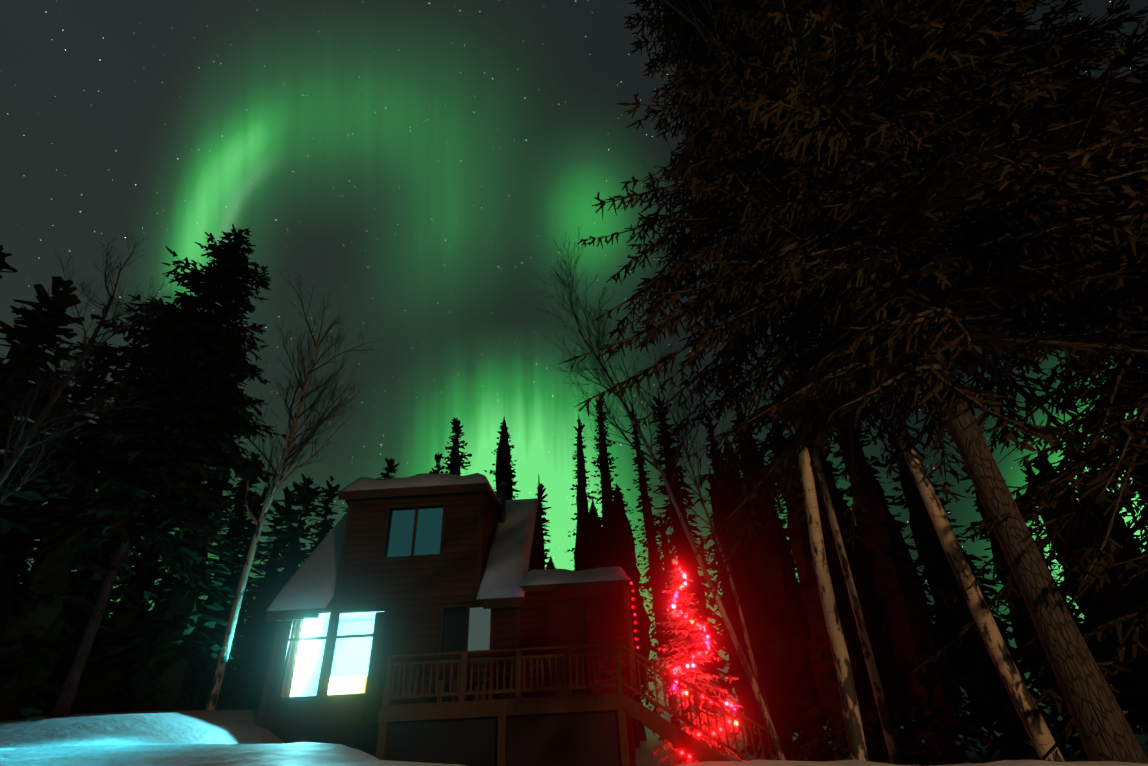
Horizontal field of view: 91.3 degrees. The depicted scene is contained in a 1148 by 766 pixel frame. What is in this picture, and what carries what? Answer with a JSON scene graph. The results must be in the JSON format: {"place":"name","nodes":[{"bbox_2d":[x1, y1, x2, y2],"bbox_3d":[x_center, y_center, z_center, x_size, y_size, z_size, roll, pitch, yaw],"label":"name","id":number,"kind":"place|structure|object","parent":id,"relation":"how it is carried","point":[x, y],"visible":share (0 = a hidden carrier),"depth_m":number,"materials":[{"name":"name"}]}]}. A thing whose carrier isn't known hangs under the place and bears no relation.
{"place":"outdoors","nodes":[
{"label":"outdoors","id":0,"kind":"place"},
{"bbox_2d":[0,696,1147,765],"bbox_3d":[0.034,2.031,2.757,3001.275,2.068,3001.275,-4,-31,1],"label":"snow ground","id":1,"kind":"structure","parent":0,"point":[194,738],"depth_m":7.93,"materials":[{"name":"white snow"}]},
{"bbox_2d":[0,245,17,278],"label":"spruce tree","id":2,"kind":"object","parent":1,"relation":"on","point":[3,263],"visible":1,"depth_m":13.72,"materials":[{"name":"plant"}]},
{"bbox_2d":[0,373,69,605],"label":"spruce tree","id":3,"kind":"object","parent":1,"relation":"on","point":[20,548],"depth_m":11.66,"materials":[{"name":"plant"}]},
{"bbox_2d":[0,276,84,665],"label":"spruce tree","id":4,"kind":"object","parent":1,"relation":"on","point":[28,353],"depth_m":10.19,"materials":[{"name":"green plant"}]},
{"bbox_2d":[0,359,106,586],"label":"spruce tree","id":5,"kind":"object","parent":1,"relation":"on","point":[5,564],"depth_m":14.34,"materials":[{"name":"plant"}]},
{"bbox_2d":[0,410,133,721],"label":"spruce tree","id":6,"kind":"object","parent":1,"relation":"on","point":[34,619],"visible":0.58,"depth_m":10.65,"materials":[{"name":"green plant"}]},
{"bbox_2d":[39,471,149,715],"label":"spruce tree","id":7,"kind":"object","parent":1,"relation":"on","point":[62,667],"visible":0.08,"depth_m":14.18,"materials":[{"name":"plant"}]},
{"bbox_2d":[0,230,192,502],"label":"birch tree","id":8,"kind":"object","parent":1,"relation":"on","point":[20,448],"visible":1,"depth_m":9.64,"materials":[{"name":"black plant"}]},
{"bbox_2d":[45,482,198,715],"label":"spruce tree","id":9,"kind":"object","parent":1,"relation":"on","point":[93,687],"visible":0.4,"depth_m":12.70,"materials":[{"name":"green plant"}]},
{"bbox_2d":[0,224,292,716],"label":"spruce tree","id":10,"kind":"object","parent":1,"relation":"on","point":[192,427],"depth_m":12.54,"materials":[{"name":"plant"}]},
{"bbox_2d":[89,473,244,711],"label":"spruce tree","id":11,"kind":"object","parent":1,"relation":"on","point":[167,662],"depth_m":12.45,"materials":[{"name":"green plant"}]},
{"bbox_2d":[125,431,231,695],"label":"spruce tree","id":12,"kind":"object","parent":1,"relation":"on","point":[156,606],"depth_m":16.66,"materials":[{"name":"plant"}]},
{"bbox_2d":[189,451,265,703],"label":"spruce tree","id":13,"kind":"object","parent":1,"relation":"on","point":[238,507],"depth_m":21.59,"materials":[{"name":"plant"}]},
{"bbox_2d":[188,486,277,709],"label":"spruce tree","id":14,"kind":"object","parent":1,"relation":"on","point":[202,687],"depth_m":15.42,"materials":[{"name":"green plant"}]},
{"bbox_2d":[224,486,296,709],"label":"spruce tree","id":15,"kind":"object","parent":1,"relation":"on","point":[276,522],"depth_m":20.10,"materials":[{"name":"green plant"}]},
{"bbox_2d":[205,474,324,709],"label":"spruce tree","id":16,"kind":"object","parent":1,"relation":"on","point":[254,673],"depth_m":15.70,"materials":[{"name":"green plant"}]},
{"bbox_2d":[205,271,381,709],"bbox_3d":[-7.703,2.103,14.764,3.708,11.492,4.112,-4,-31,1],"label":"bare tree","id":17,"kind":"object","parent":1,"relation":"on","point":[276,482],"visible":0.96,"depth_m":15.58,"materials":[{"name":"white plant"}]},
{"bbox_2d":[300,475,339,561],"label":"spruce tree","id":18,"kind":"object","parent":1,"relation":"on","point":[325,526],"depth_m":26.11,"materials":[{"name":"green plant"}]},
{"bbox_2d":[339,500,348,512],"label":"spruce tree","id":19,"kind":"object","parent":1,"relation":"on","point":[347,503],"depth_m":23.05,"materials":[{"name":"green plant"}]},
{"bbox_2d":[377,458,398,479],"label":"spruce tree","id":20,"kind":"object","parent":1,"relation":"on","point":[392,466],"depth_m":29.28,"materials":[{"name":"plant"}]},
{"bbox_2d":[428,452,443,473],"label":"spruce tree","id":21,"kind":"object","parent":1,"relation":"on","point":[437,466],"depth_m":28.10,"materials":[{"name":"plant"}]},
{"bbox_2d":[439,417,471,475],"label":"spruce tree","id":22,"kind":"object","parent":1,"relation":"on","point":[455,464],"depth_m":32.75,"materials":[{"name":"green plant"}]},
{"bbox_2d":[484,415,518,499],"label":"spruce tree","id":23,"kind":"object","parent":1,"relation":"on","point":[504,437],"visible":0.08,"depth_m":35.04,"materials":[{"name":"green plant"}]},
{"bbox_2d":[494,443,520,499],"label":"spruce tree","id":24,"kind":"object","parent":1,"relation":"on","point":[506,475],"visible":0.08,"depth_m":30.30,"materials":[{"name":"green plant"}]},
{"bbox_2d":[256,473,782,765],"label":"cabin","id":25,"kind":"object","parent":1,"relation":"on","point":[445,618],"visible":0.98,"depth_m":12.96,"materials":[{"name":"brown wood"}]},
{"bbox_2d":[386,507,469,651],"bbox_3d":[-3.304,5.022,14.233,3.310,4.090,0.020,-4,-31,1],"label":"cabin window","id":26,"kind":"structure","parent":25,"relation":"in","point":[455,619],"depth_m":13.61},
{"bbox_2d":[535,474,551,568],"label":"spruce tree","id":27,"kind":"object","parent":1,"relation":"on","point":[540,490],"visible":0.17,"depth_m":28.28,"materials":[{"name":"plant"}]},
{"bbox_2d":[545,556,556,569],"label":"spruce tree","id":28,"kind":"object","parent":1,"relation":"on","point":[550,566],"visible":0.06,"depth_m":31.95,"materials":[{"name":"plant"}]},
{"bbox_2d":[566,414,595,570],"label":"spruce tree","id":29,"kind":"object","parent":1,"relation":"on","point":[582,501],"visible":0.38,"depth_m":30.68,"materials":[{"name":"green plant"}]},
{"bbox_2d":[573,497,663,741],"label":"spruce tree","id":30,"kind":"object","parent":1,"relation":"on","point":[595,555],"visible":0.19,"depth_m":24.31,"materials":[{"name":"plant"}]},
{"bbox_2d":[586,390,658,747],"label":"spruce tree","id":31,"kind":"object","parent":1,"relation":"on","point":[614,548],"depth_m":30.01,"materials":[{"name":"green plant"}]},
{"bbox_2d":[612,483,664,740],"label":"spruce tree","id":32,"kind":"object","parent":1,"relation":"on","point":[629,552],"depth_m":32.48,"materials":[{"name":"plant"}]},
{"bbox_2d":[627,406,689,750],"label":"spruce tree","id":33,"kind":"object","parent":1,"relation":"on","point":[652,530],"depth_m":25.77,"materials":[{"name":"green plant"}]},
{"bbox_2d":[534,225,785,759],"bbox_3d":[0.940,1.350,10.216,3.327,10.236,3.116,-22,-36,28],"label":"birch tree","id":34,"kind":"object","parent":1,"relation":"on","point":[763,709],"visible":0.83,"depth_m":10.86,"materials":[{"name":"brown plant"}]},
{"bbox_2d":[653,514,689,721],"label":"spruce tree","id":35,"kind":"object","parent":1,"relation":"on","point":[668,565],"depth_m":30.72,"materials":[{"name":"plant"}]},
{"bbox_2d":[599,324,777,759],"bbox_3d":[2.375,2.547,11.619,3.070,9.491,2.298,-24,-37,31],"label":"birch tree","id":36,"kind":"object","parent":1,"relation":"on","point":[748,645],"visible":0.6,"depth_m":12.07,"materials":[{"name":"brown plant"}]},
{"bbox_2d":[648,387,736,751],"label":"spruce tree","id":37,"kind":"object","parent":1,"relation":"on","point":[679,540],"depth_m":24.70,"materials":[{"name":"plant"}]},
{"bbox_2d":[650,556,749,765],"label":"spruce tree","id":38,"kind":"object","parent":1,"relation":"on","point":[688,611],"depth_m":12.36,"materials":[{"name":"plant"}]},
{"bbox_2d":[675,574,727,704],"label":"string lights","id":39,"kind":"object","parent":38,"relation":"on","point":[693,665],"visible":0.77,"depth_m":12.06},
{"bbox_2d":[673,567,735,761],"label":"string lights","id":40,"kind":"object","parent":38,"relation":"on","point":[689,693],"visible":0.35,"depth_m":11.79},
{"bbox_2d":[672,562,736,757],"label":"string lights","id":41,"kind":"object","parent":40,"relation":"attached to","point":[702,696],"visible":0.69,"depth_m":12.19},
{"bbox_2d":[673,575,736,724],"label":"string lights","id":42,"kind":"object","parent":40,"relation":"attached to","point":[735,722],"visible":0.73,"depth_m":12.64},
{"bbox_2d":[577,0,868,760],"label":"birch tree","id":43,"kind":"object","parent":1,"relation":"on","point":[853,721],"visible":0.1,"depth_m":6.05,"materials":[{"name":"beige plant"}]},
{"bbox_2d":[704,412,761,721],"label":"spruce tree","id":44,"kind":"object","parent":1,"relation":"on","point":[711,432],"depth_m":30.74,"materials":[{"name":"plant"}]},
{"bbox_2d":[705,465,761,751],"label":"spruce tree","id":45,"kind":"object","parent":1,"relation":"on","point":[729,604],"depth_m":22.23,"materials":[{"name":"plant"}]},
{"bbox_2d":[705,435,792,748],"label":"spruce tree","id":46,"kind":"object","parent":1,"relation":"on","point":[734,564],"depth_m":26.73,"materials":[{"name":"plant"}]},
{"bbox_2d":[658,87,901,764],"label":"birch tree","id":47,"kind":"object","parent":1,"relation":"on","point":[890,740],"visible":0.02,"depth_m":7.46,"materials":[{"name":"beige plant"}]},
{"bbox_2d":[714,438,850,760],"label":"spruce tree","id":48,"kind":"object","parent":1,"relation":"on","point":[750,603],"depth_m":16.68,"materials":[{"name":"plant"}]},
{"bbox_2d":[719,396,873,761],"bbox_3d":[5.603,5.552,16.752,4.096,11.742,3.659,-4,-31,1],"label":"spruce tree","id":49,"kind":"object","parent":1,"relation":"on","point":[783,651],"depth_m":15.31,"materials":[{"name":"plant"}]},
{"bbox_2d":[771,490,832,744],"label":"spruce tree","id":50,"kind":"object","parent":1,"relation":"on","point":[827,722],"depth_m":22.39,"materials":[{"name":"green plant"}]},
{"bbox_2d":[762,424,928,762],"bbox_3d":[6.114,5.082,14.471,3.404,9.727,3.038,-4,-31,1],"label":"spruce tree","id":51,"kind":"object","parent":1,"relation":"on","point":[822,674],"visible":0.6,"depth_m":13.29,"materials":[{"name":"green plant"}]},
{"bbox_2d":[559,0,1147,763],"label":"spruce tree","id":52,"kind":"object","parent":1,"relation":"on","point":[887,140],"depth_m":5.69,"materials":[{"name":"plant"}]},
{"bbox_2d":[664,163,1064,761],"bbox_3d":[4.218,-2.590,9.636,4.618,15.613,4.478,-4,-31,1],"label":"birch tree","id":53,"kind":"object","parent":1,"relation":"on","point":[1039,733],"depth_m":5.96,"materials":[{"name":"beige plant"}]},
{"bbox_2d":[820,441,921,747],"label":"spruce tree","id":54,"kind":"object","parent":1,"relation":"on","point":[830,464],"depth_m":18.27,"materials":[{"name":"plant"}]},
{"bbox_2d":[802,420,976,762],"bbox_3d":[8.079,5.356,16.669,4.059,11.351,3.927,-4,-31,1],"label":"spruce tree","id":55,"kind":"object","parent":1,"relation":"on","point":[862,583],"depth_m":15.46,"materials":[{"name":"plant"}]},
{"bbox_2d":[822,399,1016,765],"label":"spruce tree","id":56,"kind":"object","parent":1,"relation":"on","point":[899,588],"depth_m":13.01,"materials":[{"name":"green plant"}]},
{"bbox_2d":[869,464,996,737],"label":"spruce tree","id":57,"kind":"object","parent":1,"relation":"on","point":[970,708],"depth_m":20.06,"materials":[{"name":"green plant"}]},
{"bbox_2d":[903,475,1059,737],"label":"spruce tree","id":58,"kind":"object","parent":1,"relation":"on","point":[991,591],"visible":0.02,"depth_m":19.98,"materials":[{"name":"green plant"}]},
{"bbox_2d":[883,437,1085,759],"bbox_3d":[10.129,5.599,15.117,3.514,10.280,3.657,-4,-31,1],"label":"spruce tree","id":59,"kind":"object","parent":1,"relation":"on","point":[979,667],"depth_m":14.02,"materials":[{"name":"green plant"}]},
{"bbox_2d":[898,0,1147,760],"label":"spruce tree","id":60,"kind":"object","parent":1,"relation":"on","point":[1090,482],"depth_m":5.83,"materials":[{"name":"plant"}]},
{"bbox_2d":[959,462,1147,757],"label":"spruce tree","id":61,"kind":"object","parent":1,"relation":"on","point":[1023,623],"visible":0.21,"depth_m":13.54,"materials":[{"name":"plant"}]},
{"bbox_2d":[990,448,1139,730],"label":"spruce tree","id":62,"kind":"object","parent":1,"relation":"on","point":[1072,606],"visible":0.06,"depth_m":20.98,"materials":[{"name":"green plant"}]},
{"bbox_2d":[1020,460,1147,734],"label":"spruce tree","id":63,"kind":"object","parent":1,"relation":"on","point":[1085,611],"depth_m":17.67,"materials":[{"name":"plant"}]},
{"bbox_2d":[1028,445,1147,749],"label":"spruce tree","id":64,"kind":"object","parent":1,"relation":"on","point":[1111,645],"visible":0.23,"depth_m":14.41,"materials":[{"name":"plant"}]},
{"bbox_2d":[1071,476,1147,709],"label":"spruce tree","id":65,"kind":"object","parent":1,"relation":"on","point":[1133,598],"visible":0.35,"depth_m":13.30,"materials":[{"name":"green plant"}]},
{"bbox_2d":[1106,416,1147,524],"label":"spruce tree","id":66,"kind":"object","parent":1,"relation":"on","point":[1144,491],"visible":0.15,"depth_m":14.66,"materials":[{"name":"plant"}]},
{"bbox_2d":[1125,414,1147,510],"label":"spruce tree","id":67,"kind":"object","parent":1,"relation":"on","point":[1145,509],"visible":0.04,"depth_m":19.80,"materials":[{"name":"plant"}]},
{"bbox_2d":[0,0,1147,716],"label":"sky","id":68,"kind":"structure","parent":0,"point":[419,162],"materials":[{"name":"green"}]},
{"bbox_2d":[798,469,872,748],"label":"spruce tree","id":69,"kind":"object","parent":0,"point":[831,738],"depth_m":19.08,"materials":[{"name":"plant"}]}
]}

